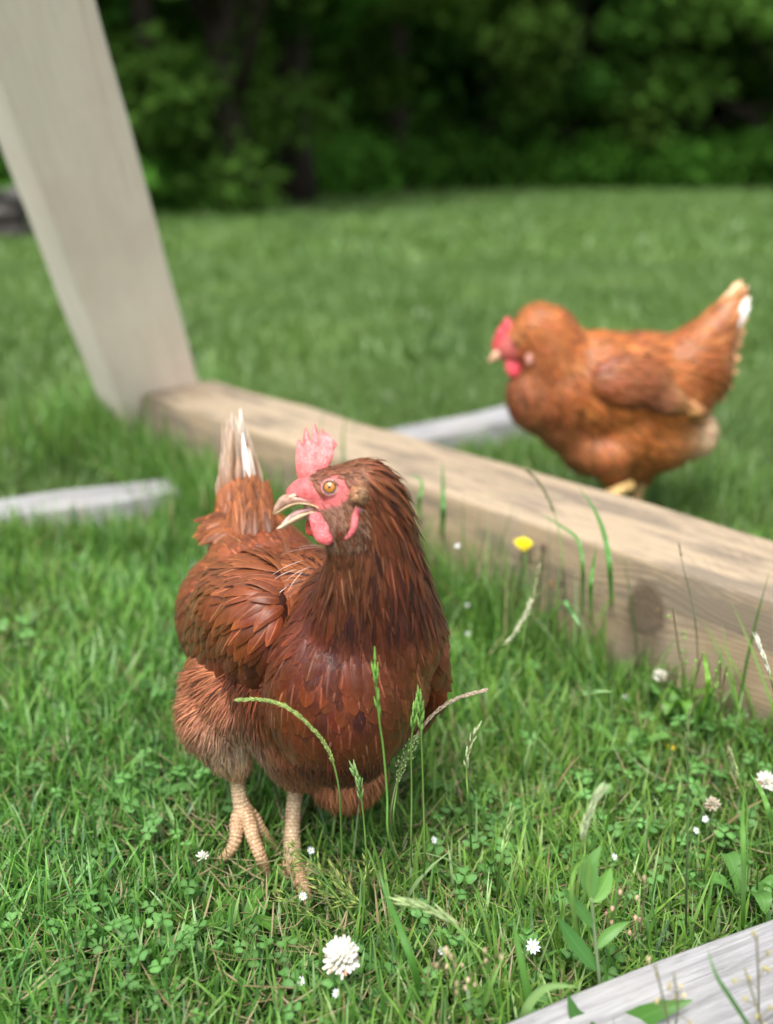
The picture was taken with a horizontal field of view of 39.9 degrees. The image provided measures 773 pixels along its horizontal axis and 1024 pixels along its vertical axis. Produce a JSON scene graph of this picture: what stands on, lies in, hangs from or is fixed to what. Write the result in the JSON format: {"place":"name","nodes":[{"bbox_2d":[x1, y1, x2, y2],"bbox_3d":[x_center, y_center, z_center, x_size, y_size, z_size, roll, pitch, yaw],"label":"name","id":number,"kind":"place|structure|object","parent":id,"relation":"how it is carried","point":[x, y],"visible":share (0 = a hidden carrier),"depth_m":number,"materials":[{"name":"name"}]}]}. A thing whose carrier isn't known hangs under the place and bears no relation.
{"place":"outdoors","nodes":[
{"label":"outdoors","id":0,"kind":"place"},
{"bbox_2d":[143,914,272,961],"bbox_3d":[-0.134,0.309,0.787,0.113,0.037,0.021,2,19,6],"label":"rush plant","id":1,"kind":"object","parent":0,"point":[181,917],"visible":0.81,"depth_m":0.78,"materials":[{"name":"green plant"}]},
{"bbox_2d":[0,170,772,1023],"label":"ground","id":2,"kind":"structure","parent":0,"point":[284,894],"depth_m":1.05,"materials":[{"name":"green plant"}]},
{"bbox_2d":[0,185,35,240],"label":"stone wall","id":3,"kind":"structure","parent":2,"relation":"on","point":[13,217],"depth_m":7.44,"materials":[{"name":"grey stone"}]},
{"bbox_2d":[0,975,50,1023],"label":"rosette weed","id":4,"kind":"object","parent":2,"relation":"on","point":[42,992],"visible":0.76,"depth_m":0.73,"materials":[{"name":"green plant"}]},
{"bbox_2d":[18,630,49,646],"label":"rosette weed","id":5,"kind":"object","parent":2,"relation":"on","point":[43,634],"visible":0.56,"depth_m":1.27,"materials":[{"name":"green plant"}]},
{"bbox_2d":[0,479,182,534],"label":"weathered board","id":6,"kind":"object","parent":2,"relation":"on","point":[91,497],"visible":0.43,"depth_m":1.66,"materials":[{"name":"grey wood"}]},
{"bbox_2d":[0,0,198,433],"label":"timber post","id":7,"kind":"object","parent":2,"relation":"on","point":[68,147],"visible":0.83,"depth_m":1.62,"materials":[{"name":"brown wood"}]},
{"bbox_2d":[98,0,177,159],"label":"broadleaf tree","id":8,"kind":"object","parent":2,"relation":"on","point":[122,81],"visible":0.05,"depth_m":9.76,"materials":[{"name":"green plant"}]},
{"bbox_2d":[108,776,194,814],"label":"rosette weed","id":9,"kind":"object","parent":2,"relation":"on","point":[181,786],"visible":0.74,"depth_m":0.96,"materials":[{"name":"green plant"}]},
{"bbox_2d":[0,0,347,218],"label":"broadleaf tree","id":10,"kind":"object","parent":2,"relation":"on","point":[167,92],"visible":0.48,"depth_m":10.08,"materials":[{"name":"green plant"}]},
{"bbox_2d":[195,850,208,879],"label":"clover flower","id":11,"kind":"object","parent":2,"relation":"on","point":[203,855],"visible":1,"depth_m":0.85,"materials":[{"name":"white plant"}]},
{"bbox_2d":[203,885,276,932],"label":"rosette weed","id":12,"kind":"object","parent":2,"relation":"on","point":[263,922],"visible":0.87,"depth_m":0.81,"materials":[{"name":"green plant"}]},
{"bbox_2d":[95,0,387,211],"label":"broadleaf tree","id":13,"kind":"object","parent":2,"relation":"on","point":[219,20],"visible":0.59,"depth_m":10.44,"materials":[{"name":"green plant"}]},
{"bbox_2d":[234,697,342,896],"bbox_3d":[-0.059,0.222,0.775,0.083,0.209,0.053,-10,21,-28],"label":"grass stalk","id":14,"kind":"object","parent":2,"relation":"on","point":[304,720],"depth_m":0.74,"materials":[{"name":"green plant"}]},
{"bbox_2d":[264,888,314,934],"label":"rush plant","id":15,"kind":"object","parent":2,"relation":"on","point":[281,900],"visible":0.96,"depth_m":0.80,"materials":[{"name":"green plant"}]},
{"bbox_2d":[297,977,304,1003],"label":"chickweed flower","id":16,"kind":"object","parent":2,"relation":"on","point":[302,981],"visible":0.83,"depth_m":0.73,"materials":[{"name":"white plant"}]},
{"bbox_2d":[296,892,306,925],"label":"chickweed flower","id":17,"kind":"object","parent":2,"relation":"on","point":[302,896],"visible":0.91,"depth_m":0.81,"materials":[{"name":"white plant"}]},
{"bbox_2d":[167,409,452,904],"bbox_3d":[-0.083,0.104,0.880,0.332,0.415,0.203,15,23,37],"label":"hen","id":18,"kind":"object","parent":2,"relation":"on","point":[272,602],"visible":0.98,"depth_m":0.77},
{"bbox_2d":[307,846,314,879],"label":"chickweed flower","id":19,"kind":"object","parent":2,"relation":"on","point":[310,849],"visible":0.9,"depth_m":0.86,"materials":[{"name":"white plant"}]},
{"bbox_2d":[251,0,374,205],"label":"broadleaf tree","id":20,"kind":"object","parent":2,"relation":"on","point":[300,184],"visible":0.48,"depth_m":12.53,"materials":[{"name":"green plant"}]},
{"bbox_2d":[285,839,373,932],"bbox_3d":[-0.042,0.279,0.808,0.069,0.080,0.040,8,20,23],"label":"rush plant","id":21,"kind":"object","parent":2,"relation":"on","point":[342,890],"visible":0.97,"depth_m":0.80,"materials":[{"name":"green plant"}]},
{"bbox_2d":[332,988,338,1009],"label":"chickweed flower","id":22,"kind":"object","parent":2,"relation":"on","point":[336,993],"visible":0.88,"depth_m":0.71,"materials":[{"name":"white plant"}]},
{"bbox_2d":[322,935,359,1005],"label":"clover flower","id":23,"kind":"object","parent":2,"relation":"on","point":[341,953],"visible":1,"depth_m":0.71,"materials":[{"name":"white plant"}]},
{"bbox_2d":[342,413,346,462],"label":"wild grass","id":24,"kind":"structure","parent":2,"relation":"on","point":[343,455],"depth_m":1.49,"materials":[{"name":"green plant"}]},
{"bbox_2d":[349,759,371,905],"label":"grass stalk","id":25,"kind":"object","parent":2,"relation":"on","point":[354,772],"depth_m":0.76,"materials":[{"name":"green plant"}]},
{"bbox_2d":[0,113,772,218],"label":"undergrowth","id":26,"kind":"object","parent":2,"relation":"on","point":[358,164],"visible":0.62,"depth_m":17.99,"materials":[{"name":"green plant"}]},
{"bbox_2d":[0,526,772,1023],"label":"clover","id":27,"kind":"object","parent":2,"relation":"on","point":[64,970],"visible":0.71,"depth_m":0.86,"materials":[{"name":"green plant"}]},
{"bbox_2d":[0,551,772,1023],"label":"dry straw","id":28,"kind":"object","parent":2,"relation":"on","point":[424,889],"visible":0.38,"depth_m":0.85,"materials":[{"name":"beige plant"}]},
{"bbox_2d":[371,646,409,877],"bbox_3d":[0.009,0.196,0.784,0.009,0.254,0.095,6,19,18],"label":"grass stalk","id":29,"kind":"object","parent":2,"relation":"on","point":[375,671],"depth_m":0.73,"materials":[{"name":"green plant"}]},
{"bbox_2d":[205,0,584,192],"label":"broadleaf tree","id":30,"kind":"object","parent":2,"relation":"on","point":[379,78],"visible":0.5,"depth_m":15.33,"materials":[{"name":"green plant"}]},
{"bbox_2d":[379,871,423,1009],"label":"wild grass","id":31,"kind":"structure","parent":2,"relation":"on","point":[407,949],"depth_m":0.69,"materials":[{"name":"green plant"}]},
{"bbox_2d":[392,733,419,852],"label":"grass stalk","id":32,"kind":"object","parent":2,"relation":"on","point":[403,758],"depth_m":0.80,"materials":[{"name":"green plant"}]},
{"bbox_2d":[410,698,417,866],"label":"grass stalk","id":33,"kind":"object","parent":2,"relation":"on","point":[413,720],"depth_m":0.76,"materials":[{"name":"green plant"}]},
{"bbox_2d":[409,473,423,517],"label":"wild grass","id":34,"kind":"structure","parent":2,"relation":"on","point":[419,498],"depth_m":1.25,"materials":[{"name":"green plant"}]},
{"bbox_2d":[416,685,424,878],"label":"grass stalk","id":35,"kind":"object","parent":2,"relation":"on","point":[420,704],"depth_m":0.74,"materials":[{"name":"green plant"}]},
{"bbox_2d":[96,0,772,184],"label":"forest","id":36,"kind":"object","parent":2,"relation":"on","point":[454,83],"visible":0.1,"depth_m":21.82,"materials":[{"name":"green plant"}]},
{"bbox_2d":[431,836,437,868],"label":"chickweed flower","id":37,"kind":"object","parent":2,"relation":"on","point":[433,839],"visible":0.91,"depth_m":0.86,"materials":[{"name":"white plant"}]},
{"bbox_2d":[390,688,488,838],"bbox_3d":[0.040,0.217,0.847,0.076,0.175,0.079,0,18,0],"label":"grass stalk","id":38,"kind":"object","parent":2,"relation":"on","point":[443,706],"depth_m":0.81,"materials":[{"name":"beige plant"}]},
{"bbox_2d":[438,946,443,972],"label":"chickweed flower","id":39,"kind":"object","parent":2,"relation":"on","point":[441,953],"visible":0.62,"depth_m":0.76,"materials":[{"name":"white plant"}]},
{"bbox_2d":[440,461,445,533],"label":"wild grass","id":40,"kind":"structure","parent":2,"relation":"on","point":[442,513],"depth_m":1.25,"materials":[{"name":"green plant"}]},
{"bbox_2d":[387,894,501,1023],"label":"grass stalk","id":41,"kind":"object","parent":2,"relation":"on","point":[419,904],"depth_m":0.69,"materials":[{"name":"plant"}]},
{"bbox_2d":[451,543,459,642],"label":"chickweed flower","id":42,"kind":"object","parent":2,"relation":"on","point":[458,546],"visible":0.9,"depth_m":1.21,"materials":[{"name":"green plant"}]},
{"bbox_2d":[139,381,772,741],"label":"timber beam","id":43,"kind":"structure","parent":2,"relation":"on","point":[724,567],"depth_m":1.25,"materials":[{"name":"brown wood"}]},
{"bbox_2d":[388,405,529,453],"bbox_3d":[0.252,-0.179,2.231,0.588,0.063,0.103,-15,23,-37],"label":"weathered board","id":44,"kind":"object","parent":2,"relation":"on","point":[450,429],"visible":0.3,"depth_m":2.12,"materials":[{"name":"grey wood"}]},
{"bbox_2d":[430,939,502,1000],"bbox_3d":[0.046,0.293,0.678,0.043,0.136,0.101,0,18,0],"label":"dried flower sprig","id":45,"kind":"object","parent":2,"relation":"on","point":[456,982],"visible":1,"depth_m":0.65,"materials":[{"name":"beige plant"}]},
{"bbox_2d":[464,721,481,860],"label":"grass stalk","id":46,"kind":"object","parent":2,"relation":"on","point":[468,751],"depth_m":0.75,"materials":[{"name":"green plant"}]},
{"bbox_2d":[496,804,514,904],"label":"grass stalk","id":47,"kind":"object","parent":2,"relation":"on","point":[506,836],"depth_m":0.73,"materials":[{"name":"green plant"}]},
{"bbox_2d":[484,599,533,660],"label":"grass stalk","id":48,"kind":"object","parent":2,"relation":"on","point":[522,620],"depth_m":0.98,"materials":[{"name":"beige plant"}]},
{"bbox_2d":[358,0,676,188],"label":"broadleaf tree","id":49,"kind":"object","parent":2,"relation":"on","point":[427,118],"visible":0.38,"depth_m":17.47,"materials":[{"name":"green plant"}]},
{"bbox_2d":[513,914,533,1007],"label":"wild grass","id":50,"kind":"structure","parent":2,"relation":"on","point":[526,986],"depth_m":0.69,"materials":[{"name":"green plant"}]},
{"bbox_2d":[514,536,532,633],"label":"yellow flower","id":51,"kind":"object","parent":2,"relation":"on","point":[520,542],"visible":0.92,"depth_m":1.25,"materials":[{"name":"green plant"}]},
{"bbox_2d":[522,564,540,685],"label":"grass stalk","id":52,"kind":"object","parent":2,"relation":"on","point":[536,581],"depth_m":1.01,"materials":[{"name":"green plant"}]},
{"bbox_2d":[526,938,540,969],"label":"chickweed flower","id":53,"kind":"object","parent":2,"relation":"on","point":[533,946],"visible":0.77,"depth_m":0.75,"materials":[{"name":"white plant"}]},
{"bbox_2d":[537,542,544,618],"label":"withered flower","id":54,"kind":"object","parent":2,"relation":"on","point":[542,547],"visible":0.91,"depth_m":1.25,"materials":[{"name":"plant"}]},
{"bbox_2d":[523,469,566,608],"bbox_3d":[0.181,0.057,1.205,0.052,0.251,0.229,4,19,12],"label":"grass stalk","id":55,"kind":"object","parent":2,"relation":"on","point":[542,487],"depth_m":1.10,"materials":[{"name":"green plant"}]},
{"bbox_2d":[520,983,577,1017],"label":"wild grass","id":56,"kind":"structure","parent":2,"relation":"on","point":[533,998],"depth_m":0.67,"materials":[{"name":"green plant"}]},
{"bbox_2d":[548,580,553,651],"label":"withered flower","id":57,"kind":"object","parent":2,"relation":"on","point":[551,585],"visible":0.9,"depth_m":1.21,"materials":[{"name":"plant"}]},
{"bbox_2d":[559,579,565,652],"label":"withered flower","id":58,"kind":"object","parent":2,"relation":"on","point":[561,583],"visible":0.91,"depth_m":1.21,"materials":[{"name":"plant"}]},
{"bbox_2d":[541,514,584,612],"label":"wild grass","id":59,"kind":"structure","parent":2,"relation":"on","point":[581,553],"depth_m":1.10,"materials":[{"name":"green plant"}]},
{"bbox_2d":[551,599,580,626],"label":"wild grass","id":60,"kind":"structure","parent":2,"relation":"on","point":[568,606],"depth_m":1.04,"materials":[{"name":"green plant"}]},
{"bbox_2d":[476,0,667,147],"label":"broadleaf tree","id":61,"kind":"object","parent":2,"relation":"on","point":[591,86],"visible":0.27,"depth_m":17.79,"materials":[{"name":"green plant"}]},
{"bbox_2d":[569,860,585,969],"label":"wild grass","id":62,"kind":"structure","parent":2,"relation":"on","point":[572,904],"depth_m":0.67,"materials":[{"name":"green plant"}]},
{"bbox_2d":[564,689,611,701],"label":"wild grass","id":63,"kind":"structure","parent":2,"relation":"on","point":[587,692],"depth_m":0.94,"materials":[{"name":"green plant"}]},
{"bbox_2d":[589,550,595,618],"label":"wild grass","id":64,"kind":"structure","parent":2,"relation":"on","point":[591,577],"depth_m":1.07,"materials":[{"name":"green plant"}]},
{"bbox_2d":[576,781,610,934],"bbox_3d":[0.139,0.249,0.713,0.016,0.197,0.074,6,19,17],"label":"grass stalk","id":65,"kind":"object","parent":2,"relation":"on","point":[600,791],"depth_m":0.66,"materials":[{"name":"plant"}]},
{"bbox_2d":[580,488,612,606],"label":"wild grass","id":66,"kind":"structure","parent":2,"relation":"on","point":[608,555],"depth_m":1.07,"materials":[{"name":"green plant"}]},
{"bbox_2d":[487,280,749,500],"bbox_3d":[0.341,-0.151,1.600,0.383,0.389,0.158,0,18,0],"label":"hen","id":67,"kind":"object","parent":2,"relation":"on","point":[617,412],"visible":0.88,"depth_m":1.54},
{"bbox_2d":[601,875,645,958],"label":"chickweed sprig","id":68,"kind":"object","parent":2,"relation":"on","point":[620,891],"visible":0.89,"depth_m":0.70,"materials":[{"name":"plant"}]},
{"bbox_2d":[557,845,692,1023],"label":"leafy weed","id":69,"kind":"object","parent":2,"relation":"on","point":[596,888],"visible":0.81,"depth_m":0.69,"materials":[{"name":"green plant"}]},
{"bbox_2d":[586,723,673,766],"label":"rosette weed","id":70,"kind":"object","parent":2,"relation":"on","point":[646,760],"visible":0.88,"depth_m":1.02,"materials":[{"name":"green plant"}]},
{"bbox_2d":[508,920,772,1023],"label":"weathered board","id":71,"kind":"object","parent":2,"relation":"on","point":[731,955],"visible":0.88,"depth_m":0.69,"materials":[{"name":"grey wood"}]},
{"bbox_2d":[527,1,772,152],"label":"broadleaf tree","id":72,"kind":"object","parent":2,"relation":"on","point":[623,121],"visible":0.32,"depth_m":18.22,"materials":[{"name":"green plant"}]},
{"bbox_2d":[653,669,666,691],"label":"clover flower","id":73,"kind":"object","parent":2,"relation":"on","point":[661,674],"visible":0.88,"depth_m":1.10,"materials":[{"name":"white plant"}]},
{"bbox_2d":[646,956,691,1023],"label":"chickweed sprig","id":74,"kind":"object","parent":2,"relation":"on","point":[656,999],"visible":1,"depth_m":0.62,"materials":[{"name":"beige plant"}]},
{"bbox_2d":[649,687,718,717],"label":"rosette weed","id":75,"kind":"object","parent":2,"relation":"on","point":[668,706],"visible":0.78,"depth_m":1.07,"materials":[{"name":"green plant"}]},
{"bbox_2d":[667,607,702,698],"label":"chickweed sprig","id":76,"kind":"object","parent":2,"relation":"on","point":[696,660],"visible":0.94,"depth_m":1.00,"materials":[{"name":"green plant"}]},
{"bbox_2d":[685,707,690,935],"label":"grass stalk","id":77,"kind":"object","parent":2,"relation":"on","point":[686,748],"depth_m":0.70,"materials":[{"name":"green plant"}]},
{"bbox_2d":[604,0,772,184],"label":"broadleaf tree","id":78,"kind":"object","parent":2,"relation":"on","point":[662,75],"visible":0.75,"depth_m":17.71,"materials":[{"name":"green plant"}]},
{"bbox_2d":[678,543,698,671],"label":"grass stalk","id":79,"kind":"object","parent":2,"relation":"on","point":[692,606],"depth_m":0.98,"materials":[{"name":"plant"}]},
{"bbox_2d":[693,827,703,853],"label":"chickweed flower","id":80,"kind":"object","parent":2,"relation":"on","point":[695,829],"visible":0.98,"depth_m":0.88,"materials":[{"name":"white plant"}]},
{"bbox_2d":[699,652,710,717],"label":"wild grass","id":81,"kind":"structure","parent":2,"relation":"on","point":[707,680],"depth_m":0.93,"materials":[{"name":"green plant"}]},
{"bbox_2d":[702,816,708,850],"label":"chickweed flower","id":82,"kind":"object","parent":2,"relation":"on","point":[705,818],"visible":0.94,"depth_m":0.90,"materials":[{"name":"white plant"}]},
{"bbox_2d":[703,795,720,830],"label":"clover flower","id":83,"kind":"object","parent":2,"relation":"on","point":[713,803],"visible":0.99,"depth_m":0.91,"materials":[{"name":"beige plant"}]},
{"bbox_2d":[711,661,727,714],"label":"chickweed sprig","id":84,"kind":"object","parent":2,"relation":"on","point":[717,685],"visible":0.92,"depth_m":0.97,"materials":[{"name":"green plant"}]},
{"bbox_2d":[728,746,747,838],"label":"grass stalk","id":85,"kind":"object","parent":2,"relation":"on","point":[735,767],"depth_m":0.71,"materials":[{"name":"plant"}]},
{"bbox_2d":[708,851,772,913],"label":"rosette weed","id":86,"kind":"object","parent":2,"relation":"on","point":[763,898],"visible":0.73,"depth_m":0.83,"materials":[{"name":"green plant"}]},
{"bbox_2d":[740,787,746,929],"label":"wild grass","id":87,"kind":"structure","parent":2,"relation":"on","point":[743,863],"depth_m":0.71,"materials":[{"name":"green plant"}]},
{"bbox_2d":[733,930,772,1023],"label":"chickweed sprig","id":88,"kind":"object","parent":2,"relation":"on","point":[757,1015],"visible":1,"depth_m":0.63,"materials":[{"name":"plant"}]},
{"bbox_2d":[749,772,772,828],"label":"wild grass","id":89,"kind":"structure","parent":2,"relation":"on","point":[766,805],"depth_m":0.77,"materials":[{"name":"green plant"}]},
{"bbox_2d":[752,632,772,688],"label":"grass stalk","id":90,"kind":"object","parent":2,"relation":"on","point":[759,645],"depth_m":0.90,"materials":[{"name":"beige plant"}]},
{"bbox_2d":[755,770,772,818],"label":"clover flower","id":91,"kind":"object","parent":2,"relation":"on","point":[765,779],"visible":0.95,"depth_m":0.92,"materials":[{"name":"white plant"}]},
{"bbox_2d":[707,948,749,1023],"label":"wild grass","id":92,"kind":"structure","parent":0,"point":[732,1001],"depth_m":0.62,"materials":[{"name":"green plant"}]}
]}

